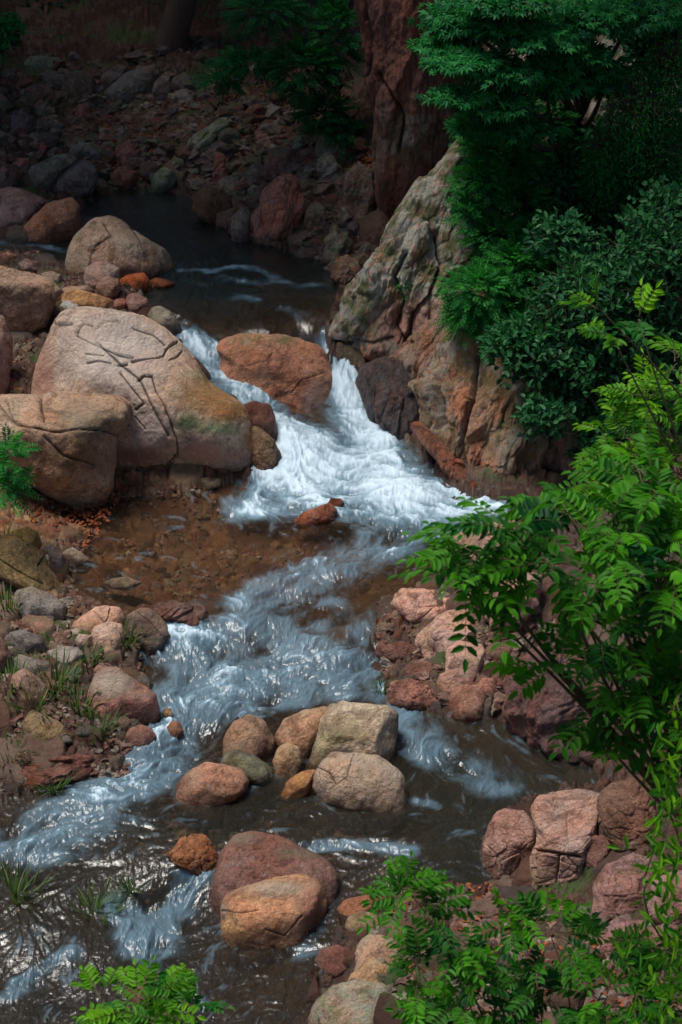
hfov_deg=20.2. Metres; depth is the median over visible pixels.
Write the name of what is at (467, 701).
boulder
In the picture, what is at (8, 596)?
grass tuft
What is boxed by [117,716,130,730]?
stone
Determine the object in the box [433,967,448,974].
stone
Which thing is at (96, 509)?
stone
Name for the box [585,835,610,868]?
boulder
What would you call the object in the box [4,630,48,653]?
boulder
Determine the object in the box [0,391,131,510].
boulder
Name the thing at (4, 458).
shrub
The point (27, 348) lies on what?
stone
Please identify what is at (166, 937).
stone
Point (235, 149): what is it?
stone
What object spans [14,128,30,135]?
stone
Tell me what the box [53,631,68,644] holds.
stone
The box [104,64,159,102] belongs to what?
boulder
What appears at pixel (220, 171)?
boulder
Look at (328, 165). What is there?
boulder
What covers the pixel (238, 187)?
stone
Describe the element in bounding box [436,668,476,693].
boulder
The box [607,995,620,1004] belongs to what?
stone
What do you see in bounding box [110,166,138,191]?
boulder
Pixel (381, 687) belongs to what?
grass tuft
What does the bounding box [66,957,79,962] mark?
stone
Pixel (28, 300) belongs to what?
boulder
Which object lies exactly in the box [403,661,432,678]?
stone
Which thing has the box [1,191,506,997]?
stream water
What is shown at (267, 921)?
boulder
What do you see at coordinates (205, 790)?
boulder
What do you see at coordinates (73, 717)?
stone
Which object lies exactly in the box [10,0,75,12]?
bush
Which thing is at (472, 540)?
boulder
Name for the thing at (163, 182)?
boulder
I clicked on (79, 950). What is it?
stone
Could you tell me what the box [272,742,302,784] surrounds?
boulder
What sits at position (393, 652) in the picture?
boulder
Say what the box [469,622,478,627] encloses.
stone
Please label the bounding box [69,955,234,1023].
shrub
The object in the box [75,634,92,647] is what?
boulder
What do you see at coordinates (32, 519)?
leaf litter
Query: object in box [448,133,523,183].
bush
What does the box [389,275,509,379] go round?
cliff
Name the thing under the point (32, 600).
boulder
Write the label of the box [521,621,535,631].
stone
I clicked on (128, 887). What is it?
grass tuft
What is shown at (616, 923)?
boulder
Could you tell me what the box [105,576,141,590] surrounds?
stone
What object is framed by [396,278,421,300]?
shrub
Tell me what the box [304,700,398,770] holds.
boulder
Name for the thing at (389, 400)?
boulder
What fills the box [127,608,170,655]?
boulder
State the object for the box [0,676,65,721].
grass tuft
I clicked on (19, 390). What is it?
stone
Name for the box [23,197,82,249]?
boulder
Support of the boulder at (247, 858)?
on the ground
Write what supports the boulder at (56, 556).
on the ground
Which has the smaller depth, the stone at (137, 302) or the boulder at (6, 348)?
the boulder at (6, 348)
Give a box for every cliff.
[328,139,503,361]
[353,0,463,218]
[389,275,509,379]
[408,295,563,476]
[463,0,681,212]
[556,351,681,489]
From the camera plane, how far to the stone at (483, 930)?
12.51 m
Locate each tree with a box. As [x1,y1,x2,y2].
[155,0,196,50]
[386,428,681,826]
[406,0,681,151]
[554,266,681,557]
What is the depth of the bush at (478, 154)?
19.09 m
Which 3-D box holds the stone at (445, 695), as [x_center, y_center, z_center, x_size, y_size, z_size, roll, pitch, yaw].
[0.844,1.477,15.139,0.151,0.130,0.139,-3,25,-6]
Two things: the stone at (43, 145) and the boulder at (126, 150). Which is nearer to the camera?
the stone at (43, 145)
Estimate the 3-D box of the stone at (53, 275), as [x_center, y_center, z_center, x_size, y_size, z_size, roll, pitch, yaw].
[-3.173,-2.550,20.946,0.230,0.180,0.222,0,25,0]
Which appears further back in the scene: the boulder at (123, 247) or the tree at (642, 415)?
the boulder at (123, 247)
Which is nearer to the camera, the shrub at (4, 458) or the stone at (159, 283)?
the shrub at (4, 458)
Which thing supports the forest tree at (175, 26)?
on the ground
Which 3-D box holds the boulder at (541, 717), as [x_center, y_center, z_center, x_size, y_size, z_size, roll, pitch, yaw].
[1.848,1.607,14.828,1.201,1.025,1.014,0,25,0]
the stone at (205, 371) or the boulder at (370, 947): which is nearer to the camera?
the boulder at (370, 947)
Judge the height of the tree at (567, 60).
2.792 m
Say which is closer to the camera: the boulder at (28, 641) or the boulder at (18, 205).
the boulder at (28, 641)
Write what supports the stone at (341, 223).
on the rubble
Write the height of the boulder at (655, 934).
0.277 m
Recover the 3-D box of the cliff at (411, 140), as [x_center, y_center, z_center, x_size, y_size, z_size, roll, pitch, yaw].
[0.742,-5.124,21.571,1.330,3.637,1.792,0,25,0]
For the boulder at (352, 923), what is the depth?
12.75 m
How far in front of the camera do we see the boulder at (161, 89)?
26.11 m
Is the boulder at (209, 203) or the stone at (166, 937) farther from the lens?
the boulder at (209, 203)
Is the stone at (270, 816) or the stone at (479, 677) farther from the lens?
the stone at (479, 677)
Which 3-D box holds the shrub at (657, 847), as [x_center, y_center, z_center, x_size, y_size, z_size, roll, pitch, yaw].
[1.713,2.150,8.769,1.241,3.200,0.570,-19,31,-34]
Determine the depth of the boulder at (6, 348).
18.61 m
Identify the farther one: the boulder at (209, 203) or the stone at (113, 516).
the boulder at (209, 203)
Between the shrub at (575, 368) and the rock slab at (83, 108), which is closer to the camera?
the shrub at (575, 368)
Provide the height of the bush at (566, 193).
0.940 m
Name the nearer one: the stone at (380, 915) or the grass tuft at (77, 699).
the stone at (380, 915)
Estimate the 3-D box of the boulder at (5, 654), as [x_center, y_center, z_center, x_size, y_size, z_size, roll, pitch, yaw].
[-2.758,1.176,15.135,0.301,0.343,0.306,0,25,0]
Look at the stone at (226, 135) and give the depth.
24.78 m
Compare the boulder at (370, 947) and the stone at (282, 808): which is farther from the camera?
the stone at (282, 808)
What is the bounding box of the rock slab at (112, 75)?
[100,64,126,89]
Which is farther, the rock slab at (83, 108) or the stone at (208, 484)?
the rock slab at (83, 108)
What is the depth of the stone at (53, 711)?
14.71 m
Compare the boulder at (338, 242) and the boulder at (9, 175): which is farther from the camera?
the boulder at (9, 175)
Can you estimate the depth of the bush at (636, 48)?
19.30 m
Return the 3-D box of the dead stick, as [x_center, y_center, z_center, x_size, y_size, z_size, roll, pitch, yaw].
[-2.293,1.324,14.807,0.023,0.364,0.268,9,26,18]
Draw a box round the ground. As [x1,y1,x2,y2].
[0,0,681,1023]
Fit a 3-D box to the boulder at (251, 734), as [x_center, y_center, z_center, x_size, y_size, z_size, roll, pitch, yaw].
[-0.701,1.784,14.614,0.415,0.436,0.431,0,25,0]
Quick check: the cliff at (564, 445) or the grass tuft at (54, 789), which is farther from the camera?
the cliff at (564, 445)
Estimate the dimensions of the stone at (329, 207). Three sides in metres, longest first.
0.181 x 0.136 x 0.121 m
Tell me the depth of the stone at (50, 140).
24.77 m
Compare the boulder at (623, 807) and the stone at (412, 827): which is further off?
the stone at (412, 827)
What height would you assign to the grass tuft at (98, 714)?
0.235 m
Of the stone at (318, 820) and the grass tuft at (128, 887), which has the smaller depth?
the grass tuft at (128, 887)
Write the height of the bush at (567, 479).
0.885 m
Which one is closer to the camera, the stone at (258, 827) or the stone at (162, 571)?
the stone at (258, 827)
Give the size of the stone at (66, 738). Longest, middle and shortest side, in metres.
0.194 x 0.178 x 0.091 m
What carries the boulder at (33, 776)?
on the ground
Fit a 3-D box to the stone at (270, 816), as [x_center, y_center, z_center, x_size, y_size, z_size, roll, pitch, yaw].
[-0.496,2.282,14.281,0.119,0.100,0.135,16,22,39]
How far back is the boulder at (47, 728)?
14.53 m
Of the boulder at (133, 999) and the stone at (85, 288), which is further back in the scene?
the stone at (85, 288)
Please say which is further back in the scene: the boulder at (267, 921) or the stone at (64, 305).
the stone at (64, 305)
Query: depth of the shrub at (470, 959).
8.81 m
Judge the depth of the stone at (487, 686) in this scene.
15.06 m
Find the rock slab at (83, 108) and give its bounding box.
[74,102,91,118]
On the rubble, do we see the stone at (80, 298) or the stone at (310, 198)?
the stone at (310, 198)
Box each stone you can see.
[0,252,16,259]
[8,378,18,390]
[11,158,28,166]
[13,646,27,653]
[13,753,30,765]
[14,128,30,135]
[14,387,23,393]
[18,258,38,271]
[22,345,31,351]
[30,621,44,630]
[36,133,59,147]
[36,672,49,681]
[39,142,46,154]
[41,271,61,282]
[41,704,56,715]
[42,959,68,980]
[44,680,57,690]
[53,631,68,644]
[54,1003,69,1017]
[55,762,63,766]
[60,301,78,310]
[60,732,72,743]
[61,286,93,292]
[61,289,112,307]
[61,919,69,927]
[66,942,88,961]
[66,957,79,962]
[67,282,77,285]
[68,142,104,159]
[68,714,76,720]
[70,667,82,677]
[75,565,90,573]
[75,725,91,736]
[84,522,98,527]
[92,505,101,513]
[93,663,111,672]
[99,151,115,163]
[105,569,120,579]
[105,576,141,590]
[105,941,113,949]
[110,513,116,519]
[114,298,126,309]
[114,981,125,996]
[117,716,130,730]
[120,273,149,292]
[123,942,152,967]
[126,293,148,312]
[137,549,148,555]
[137,675,151,689]
[139,164,159,178]
[149,278,175,289]
[154,567,171,578]
[157,930,173,945]
[162,708,172,717]
[167,721,182,739]
[175,89,195,99]
[194,356,211,381]
[195,117,208,124]
[199,529,208,535]
[200,477,221,489]
[218,128,241,143]
[218,954,238,968]
[226,573,236,578]
[229,144,237,152]
[233,182,248,190]
[242,964,262,971]
[248,824,270,833]
[261,118,273,123]
[266,811,276,820]
[269,802,291,815]
[293,503,336,527]
[302,248,318,261]
[305,810,334,830]
[306,196,313,201]
[306,969,317,983]
[310,805,329,814]
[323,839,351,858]
[324,204,334,211]
[328,498,344,506]
[336,219,349,227]
[339,228,350,235]
[355,242,369,249]
[366,842,382,854]
[377,914,391,929]
[382,835,395,841]
[399,818,425,837]
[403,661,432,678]
[404,836,414,845]
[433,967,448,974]
[438,691,449,705]
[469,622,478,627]
[475,675,485,682]
[477,677,496,698]
[481,927,493,938]
[485,642,511,660]
[490,957,510,975]
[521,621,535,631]
[543,959,562,968]
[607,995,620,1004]
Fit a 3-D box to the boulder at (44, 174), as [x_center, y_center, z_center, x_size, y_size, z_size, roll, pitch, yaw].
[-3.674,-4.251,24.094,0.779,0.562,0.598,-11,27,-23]
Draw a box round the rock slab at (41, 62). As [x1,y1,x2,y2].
[24,55,60,69]
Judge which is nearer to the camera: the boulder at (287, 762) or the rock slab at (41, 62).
the boulder at (287, 762)
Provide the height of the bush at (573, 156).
1.022 m
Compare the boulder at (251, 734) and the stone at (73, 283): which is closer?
the boulder at (251, 734)
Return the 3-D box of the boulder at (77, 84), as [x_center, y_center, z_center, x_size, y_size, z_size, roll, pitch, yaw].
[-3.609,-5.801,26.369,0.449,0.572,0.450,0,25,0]
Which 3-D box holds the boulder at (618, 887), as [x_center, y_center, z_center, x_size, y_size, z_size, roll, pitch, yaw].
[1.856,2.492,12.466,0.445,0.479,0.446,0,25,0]
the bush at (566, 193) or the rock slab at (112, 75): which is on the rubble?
the rock slab at (112, 75)
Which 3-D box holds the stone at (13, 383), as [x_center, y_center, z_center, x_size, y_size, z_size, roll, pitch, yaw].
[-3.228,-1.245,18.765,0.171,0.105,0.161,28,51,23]
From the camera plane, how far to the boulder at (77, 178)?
23.92 m
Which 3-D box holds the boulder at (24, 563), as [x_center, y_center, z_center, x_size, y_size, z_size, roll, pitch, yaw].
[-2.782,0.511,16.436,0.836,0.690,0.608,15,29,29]
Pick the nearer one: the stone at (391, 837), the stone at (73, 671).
the stone at (391, 837)
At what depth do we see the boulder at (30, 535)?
16.68 m
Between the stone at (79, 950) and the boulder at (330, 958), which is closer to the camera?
the boulder at (330, 958)
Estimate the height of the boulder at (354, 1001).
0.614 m
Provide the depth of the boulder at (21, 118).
24.95 m
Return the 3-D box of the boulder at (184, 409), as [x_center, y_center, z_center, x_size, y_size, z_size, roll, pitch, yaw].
[-1.911,-1.065,18.623,2.199,1.822,1.471,0,25,0]
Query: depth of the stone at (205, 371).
19.47 m
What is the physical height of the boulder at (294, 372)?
1.128 m
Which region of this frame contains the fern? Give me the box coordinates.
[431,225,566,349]
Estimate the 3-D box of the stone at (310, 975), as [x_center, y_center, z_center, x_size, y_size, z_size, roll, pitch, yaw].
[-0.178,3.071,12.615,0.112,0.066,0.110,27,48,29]
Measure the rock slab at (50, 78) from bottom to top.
0.316 m
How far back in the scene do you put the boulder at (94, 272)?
20.70 m
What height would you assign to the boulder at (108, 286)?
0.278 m
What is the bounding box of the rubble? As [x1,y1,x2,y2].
[0,34,376,273]
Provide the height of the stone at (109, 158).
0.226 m
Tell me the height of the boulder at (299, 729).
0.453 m
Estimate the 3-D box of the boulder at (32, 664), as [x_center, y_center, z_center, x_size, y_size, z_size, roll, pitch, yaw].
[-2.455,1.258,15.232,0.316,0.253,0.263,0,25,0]
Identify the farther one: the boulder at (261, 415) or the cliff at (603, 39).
the cliff at (603, 39)
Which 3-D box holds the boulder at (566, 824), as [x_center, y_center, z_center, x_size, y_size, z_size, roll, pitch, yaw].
[1.529,2.346,13.209,0.493,0.782,0.661,7,26,16]
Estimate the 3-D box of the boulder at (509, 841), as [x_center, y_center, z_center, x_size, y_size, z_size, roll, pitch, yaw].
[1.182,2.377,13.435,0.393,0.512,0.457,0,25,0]
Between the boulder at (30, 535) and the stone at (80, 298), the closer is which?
the boulder at (30, 535)
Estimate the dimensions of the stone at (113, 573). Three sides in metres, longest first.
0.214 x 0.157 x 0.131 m
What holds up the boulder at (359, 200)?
on the ground
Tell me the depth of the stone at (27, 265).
21.39 m
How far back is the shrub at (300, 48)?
23.25 m
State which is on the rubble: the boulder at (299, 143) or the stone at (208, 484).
the boulder at (299, 143)
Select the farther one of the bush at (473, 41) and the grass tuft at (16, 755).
the bush at (473, 41)
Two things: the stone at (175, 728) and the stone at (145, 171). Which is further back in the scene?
the stone at (145, 171)
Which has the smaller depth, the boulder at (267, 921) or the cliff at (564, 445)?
the boulder at (267, 921)
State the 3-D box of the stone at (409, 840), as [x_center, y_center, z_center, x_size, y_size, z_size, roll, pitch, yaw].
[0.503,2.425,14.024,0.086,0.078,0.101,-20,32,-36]
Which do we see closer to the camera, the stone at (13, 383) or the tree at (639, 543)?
the tree at (639, 543)
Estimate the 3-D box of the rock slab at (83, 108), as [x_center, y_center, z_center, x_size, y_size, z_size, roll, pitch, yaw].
[-3.510,-5.384,25.968,0.251,0.340,0.268,0,25,0]
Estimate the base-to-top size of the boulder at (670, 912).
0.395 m
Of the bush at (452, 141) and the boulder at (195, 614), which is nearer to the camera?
the boulder at (195, 614)
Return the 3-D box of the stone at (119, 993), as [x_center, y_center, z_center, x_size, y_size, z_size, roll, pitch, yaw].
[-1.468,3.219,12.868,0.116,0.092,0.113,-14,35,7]
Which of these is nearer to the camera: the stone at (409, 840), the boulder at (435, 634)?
the stone at (409, 840)
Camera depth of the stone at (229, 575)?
17.18 m
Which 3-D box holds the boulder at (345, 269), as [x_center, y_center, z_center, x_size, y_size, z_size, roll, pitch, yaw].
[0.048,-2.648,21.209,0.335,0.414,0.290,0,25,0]
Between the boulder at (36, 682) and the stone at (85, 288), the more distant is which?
the stone at (85, 288)
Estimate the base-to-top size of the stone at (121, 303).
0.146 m
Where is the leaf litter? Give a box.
[30,79,680,1010]
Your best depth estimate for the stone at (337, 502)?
17.87 m
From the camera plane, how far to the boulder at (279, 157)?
23.84 m
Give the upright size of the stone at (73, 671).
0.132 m
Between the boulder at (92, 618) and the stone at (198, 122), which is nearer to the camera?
the boulder at (92, 618)
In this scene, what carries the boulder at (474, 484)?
on the ground
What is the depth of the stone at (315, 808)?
14.29 m
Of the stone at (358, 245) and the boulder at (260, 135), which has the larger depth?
the boulder at (260, 135)
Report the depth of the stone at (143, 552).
17.45 m
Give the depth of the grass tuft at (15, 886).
13.32 m
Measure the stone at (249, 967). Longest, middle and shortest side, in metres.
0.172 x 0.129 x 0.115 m
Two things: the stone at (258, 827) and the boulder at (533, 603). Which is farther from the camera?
the boulder at (533, 603)
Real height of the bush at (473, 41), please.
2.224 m
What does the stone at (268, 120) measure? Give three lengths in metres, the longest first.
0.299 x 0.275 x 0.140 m
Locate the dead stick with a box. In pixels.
[43,655,52,699]
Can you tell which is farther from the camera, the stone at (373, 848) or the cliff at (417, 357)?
the cliff at (417, 357)
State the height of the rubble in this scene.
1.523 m
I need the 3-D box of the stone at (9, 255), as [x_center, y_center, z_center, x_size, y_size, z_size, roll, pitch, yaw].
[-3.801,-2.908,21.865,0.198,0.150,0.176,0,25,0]
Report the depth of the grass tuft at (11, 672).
14.97 m
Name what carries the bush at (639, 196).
on the ground
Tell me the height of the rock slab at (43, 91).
0.304 m
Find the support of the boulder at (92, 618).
on the ground
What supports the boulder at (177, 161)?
on the rubble
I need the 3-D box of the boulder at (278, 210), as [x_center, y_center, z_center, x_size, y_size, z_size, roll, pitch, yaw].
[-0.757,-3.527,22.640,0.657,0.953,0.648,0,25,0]
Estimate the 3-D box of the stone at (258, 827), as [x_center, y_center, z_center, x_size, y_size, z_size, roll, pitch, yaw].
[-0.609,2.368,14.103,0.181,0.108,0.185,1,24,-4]
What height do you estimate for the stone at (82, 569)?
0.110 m
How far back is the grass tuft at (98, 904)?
13.17 m
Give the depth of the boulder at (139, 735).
14.64 m
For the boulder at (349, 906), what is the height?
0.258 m
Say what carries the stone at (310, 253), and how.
on the ground
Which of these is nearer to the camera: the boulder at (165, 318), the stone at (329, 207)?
the boulder at (165, 318)
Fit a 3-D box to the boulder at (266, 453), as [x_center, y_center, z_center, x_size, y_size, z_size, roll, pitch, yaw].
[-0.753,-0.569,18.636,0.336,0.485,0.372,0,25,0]
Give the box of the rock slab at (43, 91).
[27,84,57,98]
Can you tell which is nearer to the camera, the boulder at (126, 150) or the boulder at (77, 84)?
the boulder at (126, 150)
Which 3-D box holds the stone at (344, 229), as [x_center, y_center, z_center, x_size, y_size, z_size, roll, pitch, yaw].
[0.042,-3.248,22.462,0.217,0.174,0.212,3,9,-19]
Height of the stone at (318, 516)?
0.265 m
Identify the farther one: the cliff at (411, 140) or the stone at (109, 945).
the cliff at (411, 140)
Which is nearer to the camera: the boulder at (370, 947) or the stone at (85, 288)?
the boulder at (370, 947)
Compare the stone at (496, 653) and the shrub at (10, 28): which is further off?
the shrub at (10, 28)
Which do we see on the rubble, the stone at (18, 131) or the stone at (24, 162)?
the stone at (24, 162)
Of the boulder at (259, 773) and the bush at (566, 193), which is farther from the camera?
the bush at (566, 193)
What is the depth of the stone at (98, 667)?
15.37 m
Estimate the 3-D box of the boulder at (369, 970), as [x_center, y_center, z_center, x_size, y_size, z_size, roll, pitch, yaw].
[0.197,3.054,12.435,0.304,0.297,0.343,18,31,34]
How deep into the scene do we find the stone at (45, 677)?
15.08 m
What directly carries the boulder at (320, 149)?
on the ground
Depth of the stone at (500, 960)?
12.02 m
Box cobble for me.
[62,547,89,567]
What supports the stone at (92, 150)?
on the rubble
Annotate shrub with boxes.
[0,12,27,69]
[0,422,43,517]
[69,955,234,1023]
[186,0,370,162]
[356,851,681,1023]
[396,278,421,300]
[474,174,681,474]
[604,688,681,1023]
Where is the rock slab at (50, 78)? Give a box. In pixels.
[37,72,64,87]
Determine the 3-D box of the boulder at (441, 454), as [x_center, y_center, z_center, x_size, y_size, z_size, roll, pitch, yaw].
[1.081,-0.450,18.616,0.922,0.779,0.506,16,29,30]
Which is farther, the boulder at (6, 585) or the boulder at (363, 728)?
the boulder at (6, 585)
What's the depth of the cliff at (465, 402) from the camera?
18.41 m
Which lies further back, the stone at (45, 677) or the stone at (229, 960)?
the stone at (45, 677)
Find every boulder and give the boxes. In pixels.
[0,162,20,187]
[0,187,49,226]
[0,266,61,333]
[0,315,12,393]
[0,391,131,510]
[0,534,60,591]
[0,579,11,592]
[0,638,11,672]
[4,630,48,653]
[9,526,41,548]
[11,108,31,130]
[11,668,46,700]
[12,586,66,619]
[13,654,49,674]
[22,710,64,741]
[22,754,94,787]
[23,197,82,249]
[28,152,78,189]
[31,306,251,471]
[44,544,66,567]
[48,646,84,665]
[52,160,98,197]
[63,70,94,103]
[65,215,175,285]
[72,605,124,631]
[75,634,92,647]
[84,262,119,288]
[87,666,159,727]
[91,621,126,652]
[96,275,121,298]
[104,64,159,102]
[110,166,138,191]
[114,140,141,164]
[122,972,196,1009]
[125,724,156,754]
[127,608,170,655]
[147,306,181,334]
[149,1012,181,1022]
[150,167,175,196]
[151,600,209,630]
[152,76,170,101]
[165,834,218,882]
[171,157,184,167]
[172,74,195,90]
[173,762,249,818]
[187,117,232,153]
[191,185,232,227]
[208,831,339,933]
[212,152,229,183]
[216,333,332,426]
[220,874,327,964]
[221,750,279,790]
[222,714,275,764]
[231,207,250,247]
[243,401,277,440]
[249,174,304,248]
[251,426,280,469]
[253,129,271,144]
[264,143,296,176]
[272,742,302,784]
[274,706,326,765]
[280,769,314,804]
[292,135,308,154]
[304,200,327,234]
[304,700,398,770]
[307,979,387,1023]
[311,751,411,823]
[315,125,355,157]
[315,944,347,977]
[316,151,340,181]
[319,225,352,266]
[330,254,359,288]
[337,895,396,915]
[343,162,375,221]
[345,911,377,930]
[347,959,388,981]
[354,934,396,970]
[355,356,419,440]
[374,641,416,662]
[386,678,434,711]
[391,588,448,621]
[411,421,466,481]
[415,608,470,657]
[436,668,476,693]
[444,519,555,567]
[445,641,485,674]
[446,684,487,724]
[467,573,542,630]
[469,479,477,488]
[481,808,535,879]
[502,646,640,773]
[529,789,599,888]
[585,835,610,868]
[592,852,656,919]
[596,778,659,851]
[599,918,638,953]
[640,923,678,952]
[647,870,681,925]
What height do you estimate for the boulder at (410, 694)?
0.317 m
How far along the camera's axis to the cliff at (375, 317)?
19.35 m
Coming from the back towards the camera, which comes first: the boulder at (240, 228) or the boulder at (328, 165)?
the boulder at (328, 165)
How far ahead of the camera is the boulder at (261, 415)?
18.72 m
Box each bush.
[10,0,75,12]
[439,99,603,267]
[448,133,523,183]
[462,36,484,50]
[511,156,602,228]
[539,113,636,195]
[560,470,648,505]
[572,28,681,255]
[607,2,681,116]
[619,113,681,206]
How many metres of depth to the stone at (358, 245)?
22.21 m
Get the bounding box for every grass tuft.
[0,578,39,611]
[0,653,43,697]
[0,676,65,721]
[0,726,37,770]
[0,857,58,912]
[8,647,84,698]
[31,766,76,796]
[42,678,110,715]
[58,703,127,744]
[64,874,135,924]
[70,641,117,670]
[107,613,159,648]
[108,874,142,897]
[365,671,395,694]
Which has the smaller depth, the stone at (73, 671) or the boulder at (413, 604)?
the stone at (73, 671)
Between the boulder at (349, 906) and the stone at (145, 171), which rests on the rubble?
the stone at (145, 171)
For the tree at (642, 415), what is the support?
on the ground
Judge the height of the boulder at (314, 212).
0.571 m
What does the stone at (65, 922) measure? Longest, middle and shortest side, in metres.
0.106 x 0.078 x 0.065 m
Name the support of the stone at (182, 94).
on the rubble
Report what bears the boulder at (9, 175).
on the rubble
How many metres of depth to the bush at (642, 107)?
18.71 m
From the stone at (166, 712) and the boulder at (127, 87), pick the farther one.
the boulder at (127, 87)
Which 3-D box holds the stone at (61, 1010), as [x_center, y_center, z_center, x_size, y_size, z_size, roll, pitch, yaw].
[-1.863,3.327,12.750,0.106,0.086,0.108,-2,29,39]
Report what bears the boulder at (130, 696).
on the ground
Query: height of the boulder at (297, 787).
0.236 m
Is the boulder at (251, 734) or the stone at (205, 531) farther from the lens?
the stone at (205, 531)
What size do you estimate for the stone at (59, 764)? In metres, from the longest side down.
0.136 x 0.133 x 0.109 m
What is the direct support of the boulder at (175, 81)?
on the rubble
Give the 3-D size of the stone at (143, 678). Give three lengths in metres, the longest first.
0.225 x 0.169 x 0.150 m
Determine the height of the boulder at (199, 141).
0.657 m
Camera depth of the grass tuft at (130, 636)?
15.76 m
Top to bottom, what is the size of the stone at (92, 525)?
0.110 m

